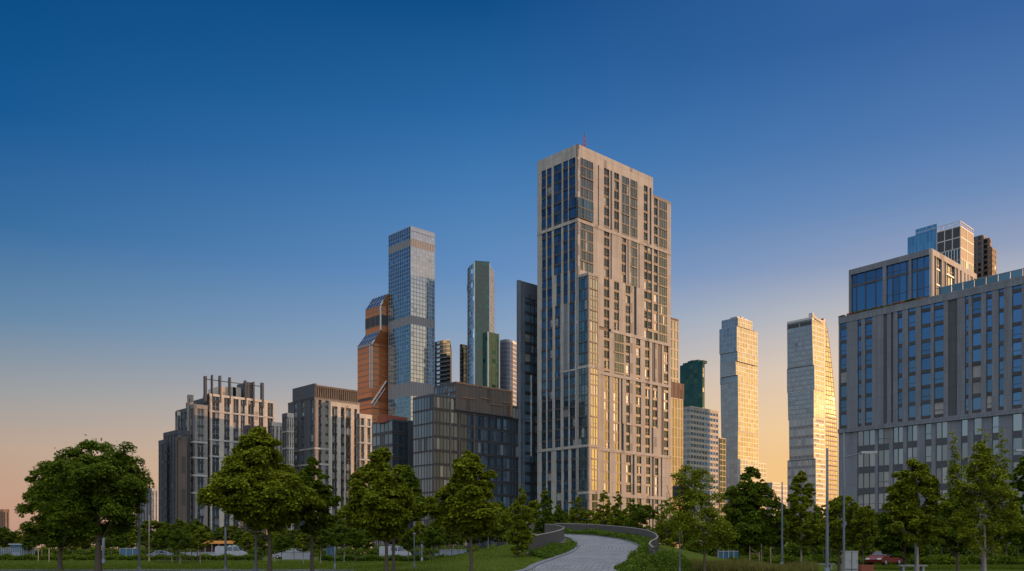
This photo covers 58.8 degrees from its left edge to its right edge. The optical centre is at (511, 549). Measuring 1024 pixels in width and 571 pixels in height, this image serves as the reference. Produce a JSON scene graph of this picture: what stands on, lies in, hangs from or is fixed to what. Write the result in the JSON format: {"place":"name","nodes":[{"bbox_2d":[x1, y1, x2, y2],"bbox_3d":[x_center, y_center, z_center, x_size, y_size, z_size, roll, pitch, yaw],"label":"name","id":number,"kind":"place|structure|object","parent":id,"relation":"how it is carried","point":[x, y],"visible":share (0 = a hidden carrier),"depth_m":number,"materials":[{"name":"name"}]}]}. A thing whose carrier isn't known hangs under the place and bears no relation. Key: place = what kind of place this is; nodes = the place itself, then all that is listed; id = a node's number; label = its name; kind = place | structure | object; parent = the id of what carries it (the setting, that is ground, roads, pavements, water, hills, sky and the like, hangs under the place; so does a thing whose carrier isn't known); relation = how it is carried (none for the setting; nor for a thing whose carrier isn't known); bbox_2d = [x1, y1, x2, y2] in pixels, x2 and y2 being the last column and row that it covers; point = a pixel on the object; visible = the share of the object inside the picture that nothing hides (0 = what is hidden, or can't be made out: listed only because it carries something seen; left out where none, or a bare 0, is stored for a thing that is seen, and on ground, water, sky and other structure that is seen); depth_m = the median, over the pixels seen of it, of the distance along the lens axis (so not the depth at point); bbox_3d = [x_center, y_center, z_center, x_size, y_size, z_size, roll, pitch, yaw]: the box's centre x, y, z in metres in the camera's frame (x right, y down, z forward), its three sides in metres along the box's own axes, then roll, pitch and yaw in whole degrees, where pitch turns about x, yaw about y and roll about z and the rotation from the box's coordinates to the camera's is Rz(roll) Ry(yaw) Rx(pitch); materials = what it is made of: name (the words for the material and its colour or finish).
{"place":"outdoors","nodes":[
{"label":"outdoors","id":0,"kind":"place"},
{"bbox_2d":[0,569,351,570],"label":"pavement","id":1,"kind":"structure","parent":0,"point":[172,570],"depth_m":68.51,"materials":[{"name":"concrete"}]},
{"bbox_2d":[824,448,829,570],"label":"lamp post","id":2,"kind":"object","parent":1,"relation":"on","point":[826,568],"visible":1,"depth_m":55.93,"materials":[{"name":"metal"}]},
{"bbox_2d":[841,551,858,570],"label":"utility cabinet","id":3,"kind":"object","parent":1,"relation":"on","point":[849,560],"visible":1,"depth_m":55.98,"materials":[{"name":"metal"}]},
{"bbox_2d":[843,433,876,550],"bbox_3d":[21.545,-2.822,56.350,2.072,8.845,0.340,0,0,10],"label":"lamp post","id":4,"kind":"object","parent":1,"relation":"on","point":[865,452],"visible":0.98,"depth_m":56.44,"materials":[{"name":"metal"}]},
{"bbox_2d":[282,549,309,558],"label":"wall","id":5,"kind":"structure","parent":0,"point":[293,553],"depth_m":149.85,"materials":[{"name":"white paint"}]},
{"bbox_2d":[0,534,1023,570],"bbox_3d":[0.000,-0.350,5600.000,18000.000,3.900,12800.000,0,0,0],"label":"ground","id":6,"kind":"structure","parent":0,"point":[686,553],"depth_m":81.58,"materials":[{"name":"green plant"}]},
{"bbox_2d":[0,509,8,547],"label":"apartment slab","id":7,"kind":"structure","parent":6,"relation":"on","point":[4,517],"depth_m":501.19,"materials":[{"name":"beige concrete"}]},
{"bbox_2d":[0,526,19,553],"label":"young tree","id":8,"kind":"object","parent":6,"relation":"on","point":[7,535],"visible":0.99,"depth_m":149.75,"materials":[{"name":"green plant"}]},
{"bbox_2d":[0,548,36,555],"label":"picket fence","id":9,"kind":"object","parent":6,"relation":"on","point":[15,550],"visible":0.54,"depth_m":139.97,"materials":[{"name":"grey metal"}]},
{"bbox_2d":[20,535,36,551],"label":"young tree","id":10,"kind":"object","parent":6,"relation":"on","point":[24,539],"visible":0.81,"depth_m":139.70,"materials":[{"name":"green plant"}]},
{"bbox_2d":[14,465,95,569],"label":"round tree","id":11,"kind":"object","parent":6,"relation":"on","point":[64,538],"visible":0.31,"depth_m":68.97,"materials":[{"name":"green plant"}]},
{"bbox_2d":[27,434,154,570],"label":"round tree","id":12,"kind":"object","parent":6,"relation":"on","point":[110,483],"visible":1,"depth_m":52.80,"materials":[{"name":"green plant"}]},
{"bbox_2d":[110,535,130,547],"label":"bush","id":13,"kind":"object","parent":6,"relation":"on","point":[125,542],"visible":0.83,"depth_m":149.49,"materials":[{"name":"green plant"}]},
{"bbox_2d":[0,553,261,559],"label":"hedge","id":14,"kind":"object","parent":6,"relation":"on","point":[30,556],"visible":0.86,"depth_m":135.09,"materials":[{"name":"green plant"}]},
{"bbox_2d":[137,488,157,550],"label":"apartment slab","id":15,"kind":"structure","parent":6,"relation":"on","point":[151,508],"depth_m":472.02,"materials":[{"name":"grey concrete"}]},
{"bbox_2d":[134,520,164,541],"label":"distant tree","id":16,"kind":"object","parent":6,"relation":"on","point":[157,526],"visible":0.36,"depth_m":230.72,"materials":[{"name":"green plant"}]},
{"bbox_2d":[149,521,177,562],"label":"young tree","id":17,"kind":"object","parent":6,"relation":"on","point":[164,532],"visible":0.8,"depth_m":109.52,"materials":[{"name":"green plant"}]},
{"bbox_2d":[167,528,193,563],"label":"young tree","id":18,"kind":"object","parent":6,"relation":"on","point":[176,544],"visible":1,"depth_m":104.55,"materials":[{"name":"green plant"}]},
{"bbox_2d":[188,526,213,562],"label":"young tree","id":19,"kind":"object","parent":6,"relation":"on","point":[196,541],"visible":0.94,"depth_m":107.66,"materials":[{"name":"green plant"}]},
{"bbox_2d":[198,541,236,551],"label":"pavilion","id":20,"kind":"structure","parent":6,"relation":"on","point":[211,547],"depth_m":176.80,"materials":[{"name":"orange wood"}]},
{"bbox_2d":[158,375,281,553],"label":"stepped apartment complex","id":21,"kind":"structure","parent":6,"relation":"on","point":[199,442],"depth_m":343.82,"materials":[{"name":"grey glass"}]},
{"bbox_2d":[211,525,241,540],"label":"distant tree","id":22,"kind":"object","parent":6,"relation":"on","point":[231,531],"visible":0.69,"depth_m":219.97,"materials":[{"name":"green plant"}]},
{"bbox_2d":[215,546,247,555],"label":"parked van","id":23,"kind":"object","parent":6,"relation":"on","point":[234,550],"visible":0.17,"depth_m":149.16,"materials":[{"name":"white paint"}]},
{"bbox_2d":[237,532,254,549],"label":"young tree","id":24,"kind":"object","parent":6,"relation":"on","point":[247,536],"visible":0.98,"depth_m":139.66,"materials":[{"name":"green plant"}]},
{"bbox_2d":[0,544,495,556],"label":"hedge","id":25,"kind":"object","parent":6,"relation":"on","point":[316,551],"visible":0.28,"depth_m":186.32,"materials":[{"name":"green plant"}]},
{"bbox_2d":[195,422,328,570],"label":"maple tree","id":26,"kind":"object","parent":6,"relation":"on","point":[252,488],"visible":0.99,"depth_m":53.48,"materials":[{"name":"green plant"}]},
{"bbox_2d":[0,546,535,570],"bbox_3d":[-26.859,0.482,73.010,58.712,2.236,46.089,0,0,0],"label":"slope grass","id":27,"kind":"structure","parent":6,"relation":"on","point":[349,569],"depth_m":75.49,"materials":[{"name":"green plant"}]},
{"bbox_2d":[272,533,293,561],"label":"young tree","id":28,"kind":"object","parent":6,"relation":"on","point":[283,542],"visible":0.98,"depth_m":109.79,"materials":[{"name":"green plant"}]},
{"bbox_2d":[294,533,310,562],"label":"young tree","id":29,"kind":"object","parent":6,"relation":"on","point":[302,544],"visible":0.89,"depth_m":104.65,"materials":[{"name":"green plant"}]},
{"bbox_2d":[298,455,342,570],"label":"maple tree","id":30,"kind":"object","parent":6,"relation":"on","point":[308,473],"visible":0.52,"depth_m":56.64,"materials":[{"name":"green plant"}]},
{"bbox_2d":[307,529,336,563],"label":"young tree","id":31,"kind":"object","parent":6,"relation":"on","point":[323,537],"visible":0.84,"depth_m":103.60,"materials":[{"name":"green plant"}]},
{"bbox_2d":[282,383,371,553],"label":"colonnaded apartment block","id":32,"kind":"structure","parent":6,"relation":"on","point":[328,428],"depth_m":340.71,"materials":[{"name":"grey glass"}]},
{"bbox_2d":[332,523,359,561],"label":"young tree","id":33,"kind":"object","parent":6,"relation":"on","point":[338,531],"visible":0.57,"depth_m":119.40,"materials":[{"name":"green plant"}]},
{"bbox_2d":[341,527,367,562],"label":"young tree","id":34,"kind":"object","parent":6,"relation":"on","point":[354,533],"visible":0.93,"depth_m":111.32,"materials":[{"name":"green plant"}]},
{"bbox_2d":[357,294,389,421],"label":"orange glass tower","id":35,"kind":"structure","parent":6,"relation":"on","point":[372,366],"depth_m":868.38,"materials":[{"name":"orange glass"}]},
{"bbox_2d":[335,443,428,570],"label":"maple tree","id":36,"kind":"object","parent":6,"relation":"on","point":[378,509],"visible":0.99,"depth_m":54.12,"materials":[{"name":"green plant"}]},
{"bbox_2d":[318,553,461,560],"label":"hedge","id":37,"kind":"object","parent":6,"relation":"on","point":[351,557],"visible":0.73,"depth_m":127.04,"materials":[{"name":"green plant"}]},
{"bbox_2d":[372,415,412,551],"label":"office block","id":38,"kind":"structure","parent":6,"relation":"on","point":[394,434],"depth_m":288.15,"materials":[{"name":"grey glass"}]},
{"bbox_2d":[379,546,411,555],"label":"parked van","id":39,"kind":"object","parent":6,"relation":"on","point":[400,551],"visible":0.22,"depth_m":147.15,"materials":[{"name":"white paint"}]},
{"bbox_2d":[388,464,428,570],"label":"maple tree","id":40,"kind":"object","parent":6,"relation":"on","point":[409,474],"visible":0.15,"depth_m":62.85,"materials":[{"name":"green plant"}]},
{"bbox_2d":[398,527,420,561],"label":"young tree","id":41,"kind":"object","parent":6,"relation":"on","point":[408,536],"visible":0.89,"depth_m":119.77,"materials":[{"name":"green plant"}]},
{"bbox_2d":[388,226,434,420],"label":"tall glass tower","id":42,"kind":"structure","parent":6,"relation":"on","point":[411,313],"depth_m":850.85,"materials":[{"name":"blue glass"}]},
{"bbox_2d":[410,521,426,553],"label":"young tree","id":43,"kind":"object","parent":6,"relation":"on","point":[420,526],"visible":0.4,"depth_m":129.36,"materials":[{"name":"green plant"}]},
{"bbox_2d":[420,521,443,558],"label":"young tree","id":44,"kind":"object","parent":6,"relation":"on","point":[434,533],"visible":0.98,"depth_m":95.61,"materials":[{"name":"green plant"}]},
{"bbox_2d":[435,340,451,385],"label":"curved glass tower","id":45,"kind":"structure","parent":6,"relation":"on","point":[443,362],"depth_m":900.99,"materials":[{"name":"grey glass"}]},
{"bbox_2d":[442,527,461,554],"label":"young tree","id":46,"kind":"object","parent":6,"relation":"on","point":[448,537],"visible":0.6,"depth_m":91.75,"materials":[{"name":"green plant"}]},
{"bbox_2d":[460,344,466,382],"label":"dark glass slab","id":47,"kind":"structure","parent":6,"relation":"on","point":[463,363],"depth_m":882.14,"materials":[{"name":"black glass"}]},
{"bbox_2d":[424,447,507,570],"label":"maple tree","id":48,"kind":"object","parent":6,"relation":"on","point":[464,494],"visible":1,"depth_m":54.22,"materials":[{"name":"green plant"}]},
{"bbox_2d":[413,381,521,554],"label":"dark office block","id":49,"kind":"structure","parent":6,"relation":"on","point":[451,420],"depth_m":280.94,"materials":[{"name":"grey glass"}]},
{"bbox_2d":[467,261,499,388],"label":"slim rounded tower","id":50,"kind":"structure","parent":6,"relation":"on","point":[483,353],"depth_m":847.47,"materials":[{"name":"green glass"}]},
{"bbox_2d":[498,508,515,543],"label":"young tree","id":51,"kind":"object","parent":6,"relation":"on","point":[503,522],"visible":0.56,"depth_m":119.52,"materials":[{"name":"green plant"}]},
{"bbox_2d":[500,339,516,405],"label":"round banded tower","id":52,"kind":"structure","parent":6,"relation":"on","point":[508,364],"depth_m":891.90,"materials":[{"name":"grey glass"}]},
{"bbox_2d":[502,484,535,556],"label":"conical tree","id":53,"kind":"object","parent":6,"relation":"on","point":[522,534],"visible":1,"depth_m":75.54,"materials":[{"name":"green plant"}]},
{"bbox_2d":[517,280,536,519],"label":"apartment slab","id":54,"kind":"structure","parent":6,"relation":"on","point":[527,362],"depth_m":299.23,"materials":[{"name":"grey glass"}]},
{"bbox_2d":[521,499,541,522],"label":"young tree","id":55,"kind":"object","parent":6,"relation":"on","point":[534,504],"visible":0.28,"depth_m":139.37,"materials":[{"name":"green plant"}]},
{"bbox_2d":[531,486,556,533],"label":"conical tree","id":56,"kind":"object","parent":6,"relation":"on","point":[546,512],"visible":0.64,"depth_m":127.54,"materials":[{"name":"green plant"}]},
{"bbox_2d":[527,524,565,553],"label":"curved wall","id":57,"kind":"structure","parent":6,"relation":"on","point":[553,533],"depth_m":91.34,"materials":[{"name":"concrete"}]},
{"bbox_2d":[516,534,579,570],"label":"kerb","id":58,"kind":"structure","parent":6,"relation":"on","point":[531,566],"depth_m":71.73,"materials":[{"name":"concrete"}]},
{"bbox_2d":[529,540,577,558],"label":"hedge","id":59,"kind":"object","parent":6,"relation":"on","point":[552,549],"visible":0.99,"depth_m":78.55,"materials":[{"name":"green plant"}]},
{"bbox_2d":[552,504,566,522],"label":"young tree","id":60,"kind":"object","parent":6,"relation":"on","point":[558,515],"visible":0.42,"depth_m":149.40,"materials":[{"name":"green plant"}]},
{"bbox_2d":[565,496,592,524],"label":"young tree","id":61,"kind":"object","parent":6,"relation":"on","point":[574,512],"visible":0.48,"depth_m":154.48,"materials":[{"name":"green plant"}]},
{"bbox_2d":[527,523,659,555],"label":"curved wall","id":62,"kind":"structure","parent":6,"relation":"on","point":[653,544],"depth_m":114.46,"materials":[{"name":"concrete"}]},
{"bbox_2d":[590,490,616,525],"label":"young tree","id":63,"kind":"object","parent":6,"relation":"on","point":[600,513],"visible":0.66,"depth_m":149.76,"materials":[{"name":"green plant"}]},
{"bbox_2d":[564,528,660,570],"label":"hedge","id":64,"kind":"object","parent":6,"relation":"on","point":[642,542],"visible":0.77,"depth_m":87.48,"materials":[{"name":"green plant"}]},
{"bbox_2d":[607,491,625,525],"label":"young tree","id":65,"kind":"object","parent":6,"relation":"on","point":[615,508],"visible":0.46,"depth_m":157.42,"materials":[{"name":"green plant"}]},
{"bbox_2d":[614,558,657,570],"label":"shrub mound","id":66,"kind":"object","parent":6,"relation":"on","point":[647,566],"visible":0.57,"depth_m":59.18,"materials":[{"name":"green plant"}]},
{"bbox_2d":[616,503,658,532],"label":"young tree","id":67,"kind":"object","parent":6,"relation":"on","point":[641,513],"visible":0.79,"depth_m":138.87,"materials":[{"name":"green plant"}]},
{"bbox_2d":[654,486,683,546],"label":"loose tree","id":68,"kind":"object","parent":6,"relation":"on","point":[660,533],"visible":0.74,"depth_m":98.68,"materials":[{"name":"green plant"}]},
{"bbox_2d":[644,548,695,570],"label":"shrub mound","id":69,"kind":"object","parent":6,"relation":"on","point":[664,560],"visible":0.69,"depth_m":60.11,"materials":[{"name":"green plant"}]},
{"bbox_2d":[671,318,683,547],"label":"brown topped block","id":70,"kind":"structure","parent":6,"relation":"on","point":[677,393],"depth_m":331.52,"materials":[{"name":"orange concrete"}]},
{"bbox_2d":[672,485,684,570],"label":"signal post","id":71,"kind":"object","parent":6,"relation":"on","point":[674,489],"visible":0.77,"depth_m":56.96,"materials":[{"name":"metal"}]},
{"bbox_2d":[680,360,706,407],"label":"green glass tower","id":72,"kind":"structure","parent":6,"relation":"on","point":[692,376],"depth_m":726.14,"materials":[{"name":"green glass"}]},
{"bbox_2d":[659,463,740,570],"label":"loose tree","id":73,"kind":"object","parent":6,"relation":"on","point":[684,519],"visible":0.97,"depth_m":56.44,"materials":[{"name":"green plant"}]},
{"bbox_2d":[683,406,719,541],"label":"white banded block","id":74,"kind":"structure","parent":6,"relation":"on","point":[701,438],"depth_m":528.17,"materials":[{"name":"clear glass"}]},
{"bbox_2d":[719,438,725,516],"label":"dark narrow block","id":75,"kind":"structure","parent":6,"relation":"on","point":[722,465],"depth_m":642.32,"materials":[{"name":"beige glass"}]},
{"bbox_2d":[718,550,738,558],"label":"site fence","id":76,"kind":"object","parent":6,"relation":"on","point":[723,554],"visible":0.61,"depth_m":99.97,"materials":[{"name":"blue metal"}]},
{"bbox_2d":[719,316,758,503],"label":"shifted glass tower","id":77,"kind":"structure","parent":6,"relation":"on","point":[738,344],"depth_m":807.64,"materials":[{"name":"glass"}]},
{"bbox_2d":[669,557,820,570],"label":"tall grass","id":78,"kind":"structure","parent":6,"relation":"on","point":[743,564],"depth_m":58.90,"materials":[{"name":"green plant"}]},
{"bbox_2d":[738,459,765,508],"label":"podium block","id":79,"kind":"structure","parent":6,"relation":"on","point":[744,463],"depth_m":773.75,"materials":[{"name":"beige concrete"}]},
{"bbox_2d":[719,465,790,559],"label":"broad tree","id":80,"kind":"object","parent":6,"relation":"on","point":[743,512],"visible":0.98,"depth_m":80.77,"materials":[{"name":"green plant"}]},
{"bbox_2d":[759,524,789,555],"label":"park tree","id":81,"kind":"object","parent":6,"relation":"on","point":[778,536],"visible":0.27,"depth_m":104.41,"materials":[{"name":"green plant"}]},
{"bbox_2d":[766,482,786,545],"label":"hall","id":82,"kind":"structure","parent":6,"relation":"on","point":[776,487],"depth_m":908.08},
{"bbox_2d":[780,482,783,564],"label":"lamp post","id":83,"kind":"object","parent":6,"relation":"on","point":[782,562],"visible":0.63,"depth_m":74.94,"materials":[{"name":"metal"}]},
{"bbox_2d":[777,470,823,562],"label":"conical tree","id":84,"kind":"object","parent":6,"relation":"on","point":[810,532],"visible":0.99,"depth_m":87.48,"materials":[{"name":"green plant"}]},
{"bbox_2d":[787,313,825,540],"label":"stepped glass tower","id":85,"kind":"structure","parent":6,"relation":"on","point":[805,364],"depth_m":706.81,"materials":[{"name":"glass"}]},
{"bbox_2d":[797,512,824,554],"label":"park tree","id":86,"kind":"object","parent":6,"relation":"on","point":[814,545],"visible":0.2,"depth_m":99.54,"materials":[{"name":"green plant"}]},
{"bbox_2d":[820,318,837,499],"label":"sail tower","id":87,"kind":"structure","parent":6,"relation":"on","point":[830,432],"depth_m":742.28,"materials":[{"name":"yellow glass"}]},
{"bbox_2d":[818,495,860,570],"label":"broad tree","id":88,"kind":"object","parent":6,"relation":"on","point":[835,511],"visible":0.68,"depth_m":67.59,"materials":[{"name":"green plant"}]},
{"bbox_2d":[681,538,1023,558],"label":"hedge","id":89,"kind":"object","parent":6,"relation":"on","point":[924,551],"visible":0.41,"depth_m":144.07,"materials":[{"name":"green plant"}]},
{"bbox_2d":[846,505,878,564],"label":"broad tree","id":90,"kind":"object","parent":6,"relation":"on","point":[865,518],"visible":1,"depth_m":65.75,"materials":[{"name":"green plant"}]},
{"bbox_2d":[728,553,1023,564],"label":"hedge","id":91,"kind":"object","parent":6,"relation":"on","point":[944,559],"visible":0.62,"depth_m":97.17,"materials":[{"name":"green plant"}]},
{"bbox_2d":[865,551,902,564],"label":"parked car","id":92,"kind":"object","parent":6,"relation":"on","point":[877,556],"visible":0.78,"depth_m":92.03,"materials":[{"name":"red paint"}]},
{"bbox_2d":[872,507,925,569],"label":"broad tree","id":93,"kind":"object","parent":6,"relation":"on","point":[898,546],"visible":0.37,"depth_m":72.87,"materials":[{"name":"green plant"}]},
{"bbox_2d":[881,458,952,570],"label":"broad tree","id":94,"kind":"object","parent":6,"relation":"on","point":[903,505],"visible":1,"depth_m":56.49,"materials":[{"name":"green plant"}]},
{"bbox_2d":[838,248,1023,556],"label":"residential block","id":95,"kind":"structure","parent":6,"relation":"on","point":[931,348],"depth_m":199.25,"materials":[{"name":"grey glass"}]},
{"bbox_2d":[908,221,973,271],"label":"glass apartment tower","id":96,"kind":"structure","parent":6,"relation":"on","point":[955,244],"depth_m":549.04,"materials":[{"name":"blue glass"}]},
{"bbox_2d":[933,490,980,570],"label":"broad tree","id":97,"kind":"object","parent":6,"relation":"on","point":[947,540],"visible":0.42,"depth_m":67.71,"materials":[{"name":"green plant"}]},
{"bbox_2d":[941,428,1023,570],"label":"loose tree","id":98,"kind":"object","parent":6,"relation":"on","point":[997,486],"visible":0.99,"depth_m":55.76,"materials":[{"name":"green plant"}]},
{"bbox_2d":[974,235,996,278],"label":"brown tower","id":99,"kind":"structure","parent":6,"relation":"on","point":[985,258],"depth_m":582.71,"materials":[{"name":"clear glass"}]},
{"bbox_2d":[979,517,1012,554],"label":"park tree","id":100,"kind":"object","parent":6,"relation":"on","point":[998,539],"visible":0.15,"depth_m":99.14,"materials":[{"name":"green plant"}]},
{"bbox_2d":[1002,456,1023,552],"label":"broad tree","id":101,"kind":"object","parent":6,"relation":"on","point":[1018,484],"visible":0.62,"depth_m":72.09,"materials":[{"name":"green plant"}]},
{"bbox_2d":[0,0,1023,549],"label":"sky","id":102,"kind":"structure","parent":0,"point":[191,190],"materials":[{"name":"blue"}]},
{"bbox_2d":[528,533,637,570],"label":"path","id":103,"kind":"structure","parent":0,"point":[594,553],"depth_m":75.21,"materials":[{"name":"grey concrete"}]},
{"bbox_2d":[537,131,670,543],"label":"apartment tower","id":104,"kind":"structure","parent":0,"point":[603,322],"depth_m":290.50,"materials":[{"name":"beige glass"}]},
{"bbox_2d":[868,564,1023,569],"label":"shaded grass","id":105,"kind":"structure","parent":0,"point":[965,567],"depth_m":79.33,"materials":[{"name":"plant"}]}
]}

